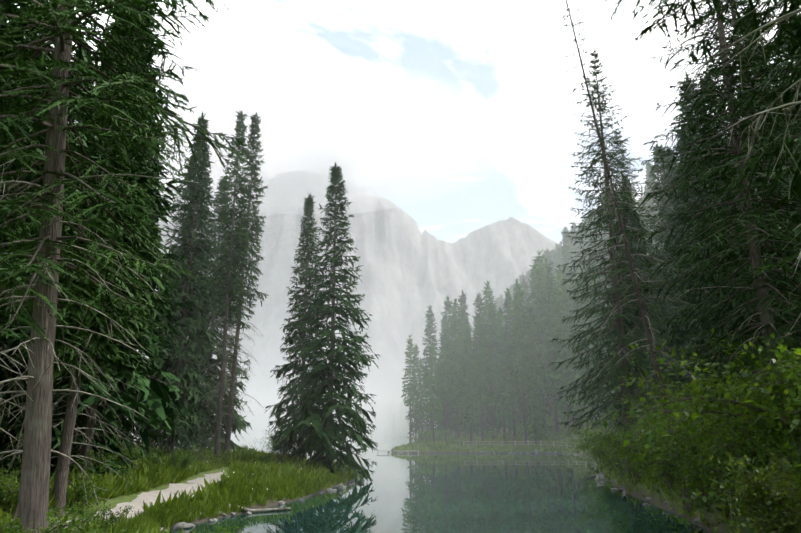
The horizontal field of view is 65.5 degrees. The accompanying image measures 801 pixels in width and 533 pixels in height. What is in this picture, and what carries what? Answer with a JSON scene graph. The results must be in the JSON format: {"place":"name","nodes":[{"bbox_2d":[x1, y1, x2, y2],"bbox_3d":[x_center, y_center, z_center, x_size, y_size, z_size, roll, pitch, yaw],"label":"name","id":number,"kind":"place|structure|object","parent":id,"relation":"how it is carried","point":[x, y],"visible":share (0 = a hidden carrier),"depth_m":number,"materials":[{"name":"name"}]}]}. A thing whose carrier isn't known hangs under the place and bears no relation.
{"place":"outdoors","nodes":[
{"label":"outdoors","id":0,"kind":"place"},
{"bbox_2d":[127,170,561,435],"bbox_3d":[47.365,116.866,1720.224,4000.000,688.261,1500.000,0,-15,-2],"label":"mountain massif","id":1,"kind":"structure","parent":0,"point":[409,272],"depth_m":1437.14,"materials":[{"name":"stone"}]},
{"bbox_2d":[0,109,796,532],"bbox_3d":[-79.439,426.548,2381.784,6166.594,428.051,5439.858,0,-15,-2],"label":"terrain","id":2,"kind":"structure","parent":0,"point":[401,427],"depth_m":34.34,"materials":[{"name":"green plant"}]},
{"bbox_2d":[0,457,21,525],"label":"shrub","id":3,"kind":"object","parent":2,"relation":"on","point":[5,487],"visible":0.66,"depth_m":17.96,"materials":[{"name":"green plant"}]},
{"bbox_2d":[0,1,49,445],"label":"spruce tree","id":4,"kind":"object","parent":2,"relation":"on","point":[17,332],"depth_m":37.15,"materials":[{"name":"green plant"}]},
{"bbox_2d":[0,507,101,532],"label":"shrub","id":5,"kind":"object","parent":2,"relation":"on","point":[19,527],"visible":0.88,"depth_m":10.94,"materials":[{"name":"green plant"}]},
{"bbox_2d":[0,39,106,461],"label":"spruce tree","id":6,"kind":"object","parent":2,"relation":"on","point":[11,340],"visible":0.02,"depth_m":34.98,"materials":[{"name":"green plant"}]},
{"bbox_2d":[0,0,116,465],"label":"spruce tree","id":7,"kind":"object","parent":2,"relation":"on","point":[28,142],"visible":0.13,"depth_m":20.52,"materials":[{"name":"green plant"}]},
{"bbox_2d":[37,514,105,532],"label":"shrub","id":8,"kind":"object","parent":2,"relation":"on","point":[57,524],"visible":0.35,"depth_m":12.56,"materials":[{"name":"green plant"}]},
{"bbox_2d":[54,501,108,523],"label":"shrub","id":9,"kind":"object","parent":2,"relation":"on","point":[74,509],"visible":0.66,"depth_m":19.92,"materials":[{"name":"green plant"}]},
{"bbox_2d":[49,470,115,510],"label":"shrub","id":10,"kind":"object","parent":2,"relation":"on","point":[82,493],"visible":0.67,"depth_m":22.49,"materials":[{"name":"green plant"}]},
{"bbox_2d":[0,0,165,516],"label":"spruce tree","id":11,"kind":"object","parent":2,"relation":"on","point":[70,413],"visible":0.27,"depth_m":22.66,"materials":[{"name":"green plant"}]},
{"bbox_2d":[61,509,131,532],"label":"shrub","id":12,"kind":"object","parent":2,"relation":"on","point":[78,527],"visible":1,"depth_m":9.56,"materials":[{"name":"green plant"}]},
{"bbox_2d":[72,515,123,532],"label":"shrub","id":13,"kind":"object","parent":2,"relation":"on","point":[107,524],"visible":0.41,"depth_m":17.17,"materials":[{"name":"green plant"}]},
{"bbox_2d":[0,3,199,479],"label":"spruce tree","id":14,"kind":"object","parent":2,"relation":"on","point":[161,405],"visible":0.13,"depth_m":30.27,"materials":[{"name":"green plant"}]},
{"bbox_2d":[69,449,135,478],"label":"shrub","id":15,"kind":"object","parent":2,"relation":"on","point":[101,465],"visible":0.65,"depth_m":27.29,"materials":[{"name":"green plant"}]},
{"bbox_2d":[91,503,132,524],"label":"shrub","id":16,"kind":"object","parent":2,"relation":"on","point":[112,515],"visible":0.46,"depth_m":21.78,"materials":[{"name":"green plant"}]},
{"bbox_2d":[51,0,176,475],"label":"spruce tree","id":17,"kind":"object","parent":2,"relation":"on","point":[159,316],"visible":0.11,"depth_m":30.59,"materials":[{"name":"green plant"}]},
{"bbox_2d":[58,14,169,438],"bbox_3d":[-18.613,-4.234,39.336,8.163,33.320,8.020,-13,-20,40],"label":"spruce tree","id":18,"kind":"object","parent":2,"relation":"on","point":[125,240],"visible":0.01,"depth_m":39.61,"materials":[{"name":"green plant"}]},
{"bbox_2d":[0,0,248,532],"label":"spruce tree","id":19,"kind":"object","parent":2,"relation":"on","point":[47,264],"visible":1,"depth_m":13.29,"materials":[{"name":"green plant"}]},
{"bbox_2d":[98,86,169,438],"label":"spruce tree","id":20,"kind":"object","parent":2,"relation":"on","point":[145,360],"depth_m":49.48,"materials":[{"name":"green plant"}]},
{"bbox_2d":[60,469,228,529],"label":"path gravel","id":21,"kind":"structure","parent":2,"relation":"on","point":[148,498],"depth_m":28.00,"materials":[{"name":"beige gravel"}]},
{"bbox_2d":[124,131,220,449],"bbox_3d":[-21.378,1.649,61.740,10.016,34.276,9.640,-4,-16,15],"label":"spruce tree","id":22,"kind":"object","parent":2,"relation":"on","point":[174,232],"visible":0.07,"depth_m":62.04,"materials":[{"name":"green plant"}]},
{"bbox_2d":[136,112,223,459],"bbox_3d":[-16.051,0.873,46.410,5.881,27.672,5.660,7,-17,-25],"label":"spruce tree","id":23,"kind":"object","parent":2,"relation":"on","point":[201,285],"visible":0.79,"depth_m":45.71,"materials":[{"name":"green plant"}]},
{"bbox_2d":[167,445,200,470],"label":"shrub","id":24,"kind":"object","parent":2,"relation":"on","point":[181,461],"visible":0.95,"depth_m":35.46,"materials":[{"name":"green plant"}]},
{"bbox_2d":[182,445,222,463],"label":"shrub","id":25,"kind":"object","parent":2,"relation":"on","point":[201,451],"visible":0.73,"depth_m":41.82,"materials":[{"name":"green plant"}]},
{"bbox_2d":[162,177,251,451],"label":"spruce tree","id":26,"kind":"object","parent":2,"relation":"on","point":[208,432],"visible":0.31,"depth_m":55.50,"materials":[{"name":"green plant"}]},
{"bbox_2d":[193,109,255,455],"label":"spruce tree","id":27,"kind":"object","parent":2,"relation":"on","point":[227,221],"visible":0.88,"depth_m":51.01,"materials":[{"name":"green plant"}]},
{"bbox_2d":[201,112,268,454],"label":"spruce tree","id":28,"kind":"object","parent":2,"relation":"on","point":[255,145],"visible":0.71,"depth_m":52.43,"materials":[{"name":"green plant"}]},
{"bbox_2d":[254,428,305,455],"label":"shrub","id":29,"kind":"object","parent":2,"relation":"on","point":[276,444],"visible":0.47,"depth_m":51.90,"materials":[{"name":"green plant"}]},
{"bbox_2d":[266,194,328,459],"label":"spruce tree","id":30,"kind":"object","parent":2,"relation":"on","point":[297,335],"visible":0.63,"depth_m":53.24,"materials":[{"name":"green plant"}]},
{"bbox_2d":[272,163,379,483],"bbox_3d":[-5.588,3.982,49.871,7.805,26.823,8.067,-12,-19,38],"label":"spruce tree","id":31,"kind":"object","parent":2,"relation":"on","point":[326,427],"visible":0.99,"depth_m":48.39,"materials":[{"name":"green plant"}]},
{"bbox_2d":[401,335,418,443],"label":"spruce tree","id":32,"kind":"object","parent":2,"relation":"on","point":[410,389],"visible":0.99,"depth_m":129.15,"materials":[{"name":"green plant"}]},
{"bbox_2d":[405,345,425,440],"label":"spruce tree","id":33,"kind":"object","parent":2,"relation":"on","point":[416,426],"visible":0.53,"depth_m":137.23,"materials":[{"name":"green plant"}]},
{"bbox_2d":[413,358,430,440],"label":"spruce tree","id":34,"kind":"object","parent":2,"relation":"on","point":[422,415],"visible":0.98,"depth_m":127.01,"materials":[{"name":"green plant"}]},
{"bbox_2d":[160,449,700,531],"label":"shore stones","id":35,"kind":"object","parent":2,"relation":"on","point":[342,486],"visible":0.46,"depth_m":39.09,"materials":[{"name":"grey stone"}]},
{"bbox_2d":[420,305,442,429],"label":"spruce tree","id":36,"kind":"object","parent":2,"relation":"on","point":[430,323],"visible":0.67,"depth_m":137.51,"materials":[{"name":"green plant"}]},
{"bbox_2d":[422,342,443,442],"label":"spruce tree","id":37,"kind":"object","parent":2,"relation":"on","point":[430,405],"visible":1,"depth_m":123.45,"materials":[{"name":"green plant"}]},
{"bbox_2d":[430,359,446,437],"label":"spruce tree","id":38,"kind":"object","parent":2,"relation":"on","point":[439,417],"visible":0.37,"depth_m":130.55,"materials":[{"name":"green plant"}]},
{"bbox_2d":[436,330,453,440],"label":"spruce tree","id":39,"kind":"object","parent":2,"relation":"on","point":[444,374],"visible":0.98,"depth_m":125.62,"materials":[{"name":"green plant"}]},
{"bbox_2d":[434,296,460,434],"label":"spruce tree","id":40,"kind":"object","parent":2,"relation":"on","point":[448,306],"visible":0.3,"depth_m":147.35,"materials":[{"name":"green plant"}]},
{"bbox_2d":[439,337,460,434],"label":"spruce tree","id":41,"kind":"object","parent":2,"relation":"on","point":[449,420],"visible":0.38,"depth_m":129.66,"materials":[{"name":"green plant"}]},
{"bbox_2d":[442,298,472,439],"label":"spruce tree","id":42,"kind":"object","parent":2,"relation":"on","point":[454,353],"visible":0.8,"depth_m":129.48,"materials":[{"name":"green plant"}]},
{"bbox_2d":[447,304,475,436],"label":"spruce tree","id":43,"kind":"object","parent":2,"relation":"on","point":[461,312],"visible":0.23,"depth_m":141.41,"materials":[{"name":"green plant"}]},
{"bbox_2d":[451,291,480,436],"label":"spruce tree","id":44,"kind":"object","parent":2,"relation":"on","point":[462,297],"visible":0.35,"depth_m":143.11,"materials":[{"name":"green plant"}]},
{"bbox_2d":[456,324,482,445],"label":"spruce tree","id":45,"kind":"object","parent":2,"relation":"on","point":[470,417],"visible":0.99,"depth_m":121.47,"materials":[{"name":"green plant"}]},
{"bbox_2d":[468,313,494,440],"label":"spruce tree","id":46,"kind":"object","parent":2,"relation":"on","point":[481,392],"visible":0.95,"depth_m":122.80,"materials":[{"name":"green plant"}]},
{"bbox_2d":[468,292,498,430],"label":"spruce tree","id":47,"kind":"object","parent":2,"relation":"on","point":[478,299],"visible":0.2,"depth_m":138.51,"materials":[{"name":"green plant"}]},
{"bbox_2d":[476,325,501,435],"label":"spruce tree","id":48,"kind":"object","parent":2,"relation":"on","point":[486,426],"visible":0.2,"depth_m":128.07,"materials":[{"name":"green plant"}]},
{"bbox_2d":[478,281,504,438],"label":"spruce tree","id":49,"kind":"object","parent":2,"relation":"on","point":[487,292],"visible":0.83,"depth_m":127.96,"materials":[{"name":"green plant"}]},
{"bbox_2d":[489,308,517,440],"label":"spruce tree","id":50,"kind":"object","parent":2,"relation":"on","point":[504,407],"visible":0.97,"depth_m":123.40,"materials":[{"name":"green plant"}]},
{"bbox_2d":[496,288,525,439],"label":"spruce tree","id":51,"kind":"object","parent":2,"relation":"on","point":[508,301],"visible":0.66,"depth_m":126.73,"materials":[{"name":"green plant"}]},
{"bbox_2d":[508,318,532,430],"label":"spruce tree","id":52,"kind":"object","parent":2,"relation":"on","point":[518,416],"visible":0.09,"depth_m":132.46,"materials":[{"name":"green plant"}]},
{"bbox_2d":[505,284,537,444],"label":"spruce tree","id":53,"kind":"object","parent":2,"relation":"on","point":[519,295],"visible":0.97,"depth_m":122.56,"materials":[{"name":"green plant"}]},
{"bbox_2d":[463,440,585,447],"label":"wooden fence rails","id":54,"kind":"object","parent":2,"relation":"on","point":[502,444],"visible":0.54,"depth_m":116.82,"materials":[{"name":"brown wood"}]},
{"bbox_2d":[516,299,553,443],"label":"spruce tree","id":55,"kind":"object","parent":2,"relation":"on","point":[530,392],"visible":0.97,"depth_m":120.19,"materials":[{"name":"green plant"}]},
{"bbox_2d":[523,259,559,435],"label":"spruce tree","id":56,"kind":"object","parent":2,"relation":"on","point":[535,277],"visible":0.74,"depth_m":127.15,"materials":[{"name":"green plant"}]},
{"bbox_2d":[529,250,554,400],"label":"spruce tree","id":57,"kind":"object","parent":2,"relation":"on","point":[539,257],"visible":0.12,"depth_m":143.61,"materials":[{"name":"green plant"}]},
{"bbox_2d":[531,264,564,416],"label":"spruce tree","id":58,"kind":"object","parent":2,"relation":"on","point":[548,405],"visible":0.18,"depth_m":131.83,"materials":[{"name":"green plant"}]},
{"bbox_2d":[537,256,567,432],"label":"spruce tree","id":59,"kind":"object","parent":2,"relation":"on","point":[547,275],"visible":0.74,"depth_m":128.45,"materials":[{"name":"green plant"}]},
{"bbox_2d":[545,264,587,436],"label":"spruce tree","id":60,"kind":"object","parent":2,"relation":"on","point":[559,279],"visible":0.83,"depth_m":123.67,"materials":[{"name":"green plant"}]},
{"bbox_2d":[560,228,576,325],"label":"spruce tree","id":61,"kind":"object","parent":2,"relation":"on","point":[564,253],"visible":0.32,"depth_m":168.52,"materials":[{"name":"green plant"}]},
{"bbox_2d":[559,285,584,422],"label":"spruce tree","id":62,"kind":"object","parent":2,"relation":"on","point":[574,417],"visible":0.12,"depth_m":131.16,"materials":[{"name":"green plant"}]},
{"bbox_2d":[568,221,585,321],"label":"spruce tree","id":63,"kind":"object","parent":2,"relation":"on","point":[575,246],"visible":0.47,"depth_m":203.64,"materials":[{"name":"green plant"}]},
{"bbox_2d":[562,270,594,428],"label":"spruce tree","id":64,"kind":"object","parent":2,"relation":"on","point":[571,301],"visible":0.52,"depth_m":128.01,"materials":[{"name":"green plant"}]},
{"bbox_2d":[579,216,594,271],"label":"spruce tree","id":65,"kind":"object","parent":2,"relation":"on","point":[585,241],"visible":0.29,"depth_m":201.53,"materials":[{"name":"green plant"}]},
{"bbox_2d":[573,265,601,423],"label":"spruce tree","id":66,"kind":"object","parent":2,"relation":"on","point":[586,302],"visible":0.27,"depth_m":129.28,"materials":[{"name":"green plant"}]},
{"bbox_2d":[584,247,606,373],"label":"spruce tree","id":67,"kind":"object","parent":2,"relation":"on","point":[592,265],"visible":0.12,"depth_m":139.78,"materials":[{"name":"green plant"}]},
{"bbox_2d":[567,431,624,474],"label":"shrub","id":68,"kind":"object","parent":2,"relation":"on","point":[597,454],"visible":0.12,"depth_m":51.78,"materials":[{"name":"green plant"}]},
{"bbox_2d":[582,276,618,431],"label":"spruce tree","id":69,"kind":"object","parent":2,"relation":"on","point":[593,365],"visible":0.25,"depth_m":120.51,"materials":[{"name":"green plant"}]},
{"bbox_2d":[567,432,641,477],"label":"shrub","id":70,"kind":"object","parent":2,"relation":"on","point":[602,454],"visible":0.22,"depth_m":47.38,"materials":[{"name":"green plant"}]},
{"bbox_2d":[597,245,641,443],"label":"spruce tree","id":71,"kind":"object","parent":2,"relation":"on","point":[610,405],"visible":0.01,"depth_m":83.61,"materials":[{"name":"green plant"}]},
{"bbox_2d":[549,49,697,482],"bbox_3d":[15.730,-1.426,45.971,10.870,33.397,9.929,7,-16,-24],"label":"spruce tree","id":72,"kind":"object","parent":2,"relation":"on","point":[621,339],"visible":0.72,"depth_m":44.88,"materials":[{"name":"green plant"}]},
{"bbox_2d":[566,412,685,492],"bbox_3d":[14.567,10.637,36.024,8.124,4.536,7.946,11,-18,-35],"label":"shrub","id":73,"kind":"object","parent":2,"relation":"on","point":[597,437],"visible":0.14,"depth_m":36.23,"materials":[{"name":"green plant"}]},
{"bbox_2d":[591,429,661,483],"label":"shrub","id":74,"kind":"object","parent":2,"relation":"on","point":[638,476],"visible":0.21,"depth_m":41.07,"materials":[{"name":"green plant"}]},
{"bbox_2d":[611,195,657,431],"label":"spruce tree","id":75,"kind":"object","parent":2,"relation":"on","point":[641,287],"visible":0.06,"depth_m":73.49,"materials":[{"name":"green plant"}]},
{"bbox_2d":[589,130,689,440],"bbox_3d":[21.377,1.709,56.725,8.537,31.371,8.582,-9,-17,30],"label":"spruce tree","id":76,"kind":"object","parent":2,"relation":"on","point":[678,336],"visible":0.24,"depth_m":55.79,"materials":[{"name":"green plant"}]},
{"bbox_2d":[555,0,725,514],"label":"conifer tree","id":77,"kind":"object","parent":2,"relation":"on","point":[641,308],"visible":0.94,"depth_m":30.21,"materials":[{"name":"green plant"}]},
{"bbox_2d":[592,389,692,443],"bbox_3d":[18.212,11.779,43.739,11.360,6.424,9.993,3,-15,-11],"label":"shrub","id":78,"kind":"object","parent":2,"relation":"on","point":[641,407],"visible":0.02,"depth_m":44.61,"materials":[{"name":"green plant"}]},
{"bbox_2d":[642,162,666,271],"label":"spruce tree","id":79,"kind":"object","parent":2,"relation":"on","point":[648,170],"visible":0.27,"depth_m":169.58,"materials":[{"name":"green plant"}]},
{"bbox_2d":[634,142,689,403],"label":"spruce tree","id":80,"kind":"object","parent":2,"relation":"on","point":[658,169],"visible":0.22,"depth_m":66.69,"materials":[{"name":"green plant"}]},
{"bbox_2d":[577,408,756,532],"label":"shrub","id":81,"kind":"object","parent":2,"relation":"on","point":[696,448],"visible":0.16,"depth_m":24.12,"materials":[{"name":"green plant"}]},
{"bbox_2d":[624,414,716,503],"bbox_3d":[14.554,9.548,30.077,6.041,5.408,7.638,-8,-17,28],"label":"shrub","id":82,"kind":"object","parent":2,"relation":"on","point":[666,492],"visible":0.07,"depth_m":29.96,"materials":[{"name":"green plant"}]},
{"bbox_2d":[647,145,695,361],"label":"spruce tree","id":83,"kind":"object","parent":2,"relation":"on","point":[669,156],"visible":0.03,"depth_m":71.19,"materials":[{"name":"green plant"}]},
{"bbox_2d":[567,328,800,521],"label":"shrub","id":84,"kind":"object","parent":2,"relation":"on","point":[751,371],"visible":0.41,"depth_m":20.66,"materials":[{"name":"green plant"}]},
{"bbox_2d":[616,373,753,441],"bbox_3d":[16.467,7.801,30.596,9.373,5.234,9.168,14,-21,-43],"label":"shrub","id":85,"kind":"object","parent":2,"relation":"on","point":[632,403],"visible":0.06,"depth_m":31.19,"materials":[{"name":"green plant"}]},
{"bbox_2d":[636,416,749,502],"bbox_3d":[14.696,8.022,27.162,7.335,4.187,7.499,-11,-19,36],"label":"shrub","id":86,"kind":"object","parent":2,"relation":"on","point":[639,427],"visible":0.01,"depth_m":27.42,"materials":[{"name":"green plant"}]},
{"bbox_2d":[632,380,755,441],"bbox_3d":[18.483,10.237,38.542,7.551,6.760,9.547,2,-15,-8],"label":"shrub","id":87,"kind":"object","parent":2,"relation":"on","point":[656,391],"visible":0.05,"depth_m":38.71,"materials":[{"name":"green plant"}]},
{"bbox_2d":[599,368,791,528],"bbox_3d":[13.652,7.043,24.515,11.361,6.424,9.993,-4,-16,15],"label":"shrub","id":88,"kind":"object","parent":2,"relation":"on","point":[674,438],"visible":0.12,"depth_m":23.60,"materials":[{"name":"green plant"}]},
{"bbox_2d":[605,0,800,330],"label":"spruce tree","id":89,"kind":"object","parent":2,"relation":"on","point":[752,8],"visible":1,"depth_m":11.52,"materials":[{"name":"green plant"}]},
{"bbox_2d":[654,128,753,402],"bbox_3d":[27.983,0.940,57.503,10.358,31.309,10.021,1,-15,-3],"label":"spruce tree","id":90,"kind":"object","parent":2,"relation":"on","point":[678,378],"visible":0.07,"depth_m":57.79,"materials":[{"name":"green plant"}]},
{"bbox_2d":[614,346,800,532],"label":"shrub","id":91,"kind":"object","parent":2,"relation":"on","point":[708,400],"visible":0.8,"depth_m":18.66,"materials":[{"name":"green plant"}]},
{"bbox_2d":[661,71,758,384],"bbox_3d":[25.532,-2.063,51.227,8.580,31.838,8.430,-6,-16,22],"label":"spruce tree","id":92,"kind":"object","parent":2,"relation":"on","point":[687,107],"visible":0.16,"depth_m":51.98,"materials":[{"name":"green plant"}]},
{"bbox_2d":[622,423,799,532],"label":"shrub","id":93,"kind":"object","parent":2,"relation":"on","point":[689,460],"visible":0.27,"depth_m":21.26,"materials":[{"name":"green plant"}]},
{"bbox_2d":[626,0,800,434],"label":"spruce tree","id":94,"kind":"object","parent":2,"relation":"on","point":[765,309],"visible":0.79,"depth_m":24.74,"materials":[{"name":"green plant"}]},
{"bbox_2d":[648,421,800,532],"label":"shrub","id":95,"kind":"object","parent":2,"relation":"on","point":[743,459],"visible":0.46,"depth_m":17.39,"materials":[{"name":"green plant"}]},
{"bbox_2d":[662,0,800,385],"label":"spruce tree","id":96,"kind":"object","parent":2,"relation":"on","point":[719,187],"visible":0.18,"depth_m":33.62,"materials":[{"name":"green plant"}]},
{"bbox_2d":[668,74,799,404],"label":"spruce tree","id":97,"kind":"object","parent":2,"relation":"on","point":[707,349],"visible":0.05,"depth_m":48.67,"materials":[{"name":"green plant"}]},
{"bbox_2d":[698,394,793,504],"bbox_3d":[14.260,6.974,21.930,6.041,5.408,7.638,-10,-18,32],"label":"shrub","id":98,"kind":"object","parent":2,"relation":"on","point":[727,420],"visible":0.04,"depth_m":21.32,"materials":[{"name":"green plant"}]},
{"bbox_2d":[692,0,800,294],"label":"spruce tree","id":99,"kind":"object","parent":2,"relation":"on","point":[774,144],"visible":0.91,"depth_m":13.75,"materials":[{"name":"green plant"}]},
{"bbox_2d":[704,447,800,532],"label":"shrub","id":100,"kind":"object","parent":2,"relation":"on","point":[779,499],"visible":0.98,"depth_m":14.77,"materials":[{"name":"green plant"}]},
{"bbox_2d":[707,365,800,489],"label":"shrub","id":101,"kind":"object","parent":2,"relation":"on","point":[758,398],"visible":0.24,"depth_m":18.95,"materials":[{"name":"green plant"}]},
{"bbox_2d":[728,10,800,381],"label":"spruce tree","id":102,"kind":"object","parent":2,"relation":"on","point":[744,285],"visible":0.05,"depth_m":43.33,"materials":[{"name":"green plant"}]},
{"bbox_2d":[734,331,800,499],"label":"shrub","id":103,"kind":"object","parent":2,"relation":"on","point":[792,393],"visible":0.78,"depth_m":16.93,"materials":[{"name":"green plant"}]},
{"bbox_2d":[761,0,800,344],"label":"spruce tree","id":104,"kind":"object","parent":2,"relation":"on","point":[796,187],"visible":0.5,"depth_m":16.33,"materials":[{"name":"green plant"}]},
{"bbox_2d":[7,0,800,244],"label":"sky","id":105,"kind":"structure","parent":0,"point":[458,114],"materials":[{"name":"white"}]},
{"bbox_2d":[134,436,708,532],"bbox_3d":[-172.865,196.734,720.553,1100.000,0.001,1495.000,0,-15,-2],"label":"lake water","id":106,"kind":"structure","parent":0,"point":[472,493],"depth_m":32.99,"materials":[{"name":"teal liquid"}]},
{"bbox_2d":[225,450,625,512],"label":"driftwood logs","id":107,"kind":"object","parent":106,"relation":"on","point":[286,508],"visible":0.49,"depth_m":29.18,"materials":[{"name":"grey wood"}]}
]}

